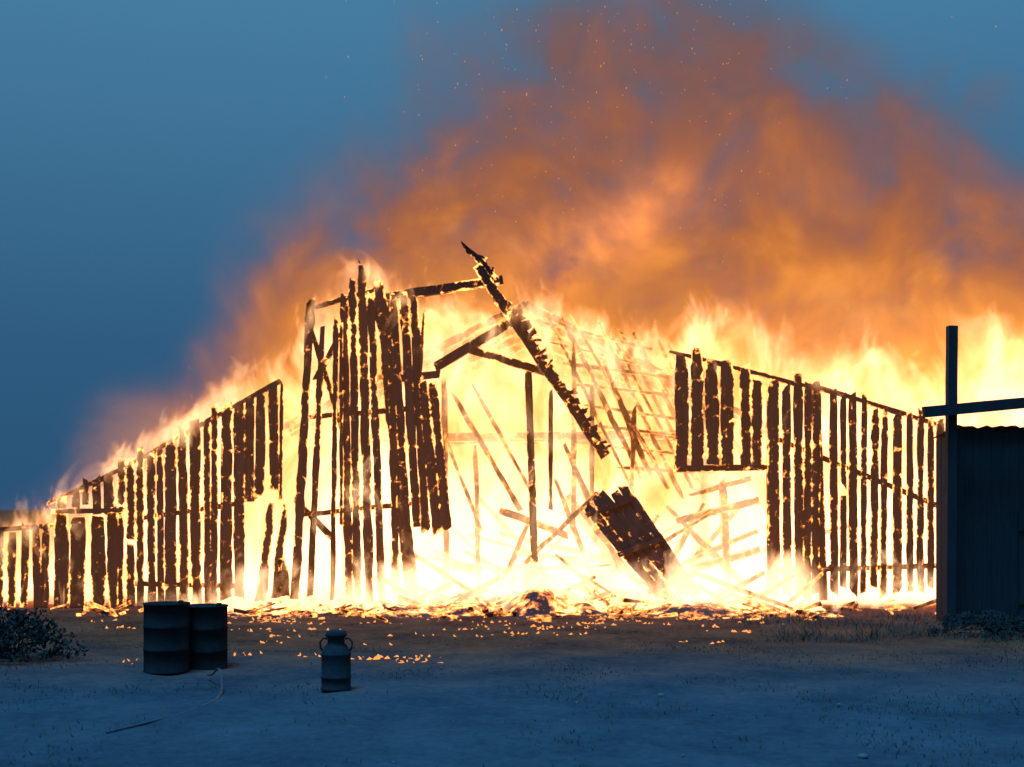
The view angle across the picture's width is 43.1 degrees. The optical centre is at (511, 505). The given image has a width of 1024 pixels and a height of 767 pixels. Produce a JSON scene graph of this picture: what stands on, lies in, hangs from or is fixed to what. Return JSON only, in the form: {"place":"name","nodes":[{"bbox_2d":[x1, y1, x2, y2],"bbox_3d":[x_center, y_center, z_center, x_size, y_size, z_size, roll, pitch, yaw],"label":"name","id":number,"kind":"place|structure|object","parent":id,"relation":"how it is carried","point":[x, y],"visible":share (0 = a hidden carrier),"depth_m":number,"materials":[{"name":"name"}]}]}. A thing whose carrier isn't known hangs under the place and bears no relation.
{"place":"outdoors","nodes":[
{"label":"outdoors","id":0,"kind":"place"},
{"bbox_2d":[0,510,1023,766],"bbox_3d":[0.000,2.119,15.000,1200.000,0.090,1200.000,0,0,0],"label":"ground","id":1,"kind":"structure","parent":0,"point":[406,720],"depth_m":15.18,"materials":[{"name":"brown soil"}]},
{"bbox_2d":[0,605,89,662],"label":"bush","id":2,"kind":"object","parent":1,"relation":"on","point":[39,636],"visible":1,"depth_m":17.72,"materials":[{"name":"green plant"}]},
{"bbox_2d":[106,668,222,733],"bbox_3d":[-3.480,2.010,14.000,0.563,0.204,4.009,0,0,0],"label":"garden hose","id":3,"kind":"object","parent":1,"relation":"on","point":[151,721],"visible":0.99,"depth_m":12.81,"materials":[{"name":"rubber"}]},
{"bbox_2d":[143,600,189,674],"bbox_3d":[-4.420,1.673,16.600,0.594,0.915,0.594,0,0,0],"label":"steel drum","id":4,"kind":"object","parent":1,"relation":"on","point":[166,648],"visible":1,"depth_m":16.36,"materials":[{"name":"grey metal"}]},
{"bbox_2d":[190,603,227,669],"bbox_3d":[-4.020,1.732,17.000,0.594,0.915,0.594,0,0,0],"label":"steel drum","id":5,"kind":"object","parent":1,"relation":"on","point":[208,636],"visible":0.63,"depth_m":16.75,"materials":[{"name":"grey metal"}]},
{"bbox_2d":[319,629,352,691],"bbox_3d":[-2.020,1.772,14.900,0.348,0.695,0.348,0,0,-39],"label":"milk can","id":6,"kind":"object","parent":1,"relation":"on","point":[336,664],"visible":1,"depth_m":14.78,"materials":[{"name":"metal"}]},
{"bbox_2d":[91,613,824,663],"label":"burning embers","id":7,"kind":"object","parent":1,"relation":"on","point":[378,656],"visible":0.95,"depth_m":22.23},
{"bbox_2d":[0,241,944,621],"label":"burning barn","id":8,"kind":"structure","parent":1,"relation":"on","point":[666,581],"depth_m":26.99,"materials":[{"name":"brown wood"}]},
{"bbox_2d":[81,626,1016,762],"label":"stones","id":9,"kind":"object","parent":1,"relation":"on","point":[863,756],"visible":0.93,"depth_m":13.73,"materials":[{"name":"grey stone"}]},
{"bbox_2d":[922,325,1023,626],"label":"timber post frame","id":10,"kind":"object","parent":1,"relation":"on","point":[951,409],"visible":0.96,"depth_m":22.62,"materials":[{"name":"brown wood"}]},
{"bbox_2d":[923,609,1023,639],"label":"bush","id":11,"kind":"object","parent":1,"relation":"on","point":[994,624],"visible":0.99,"depth_m":20.93,"materials":[{"name":"green plant"}]},
{"bbox_2d":[932,425,1023,623],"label":"tool shed","id":12,"kind":"structure","parent":1,"relation":"on","point":[990,526],"depth_m":22.99,"materials":[{"name":"grey metal"}]},
{"bbox_2d":[1018,511,1023,617],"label":"door","id":13,"kind":"structure","parent":12,"relation":"in","point":[1021,513],"depth_m":22.94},
{"bbox_2d":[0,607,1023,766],"bbox_3d":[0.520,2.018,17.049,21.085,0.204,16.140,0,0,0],"label":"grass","id":14,"kind":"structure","parent":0,"point":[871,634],"depth_m":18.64,"materials":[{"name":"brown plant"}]},
{"bbox_2d":[0,0,1023,509],"label":"sky","id":15,"kind":"structure","parent":0,"point":[179,179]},
{"bbox_2d":[344,0,995,411],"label":"sparks","id":16,"kind":"object","parent":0,"point":[558,178],"visible":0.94,"depth_m":30.51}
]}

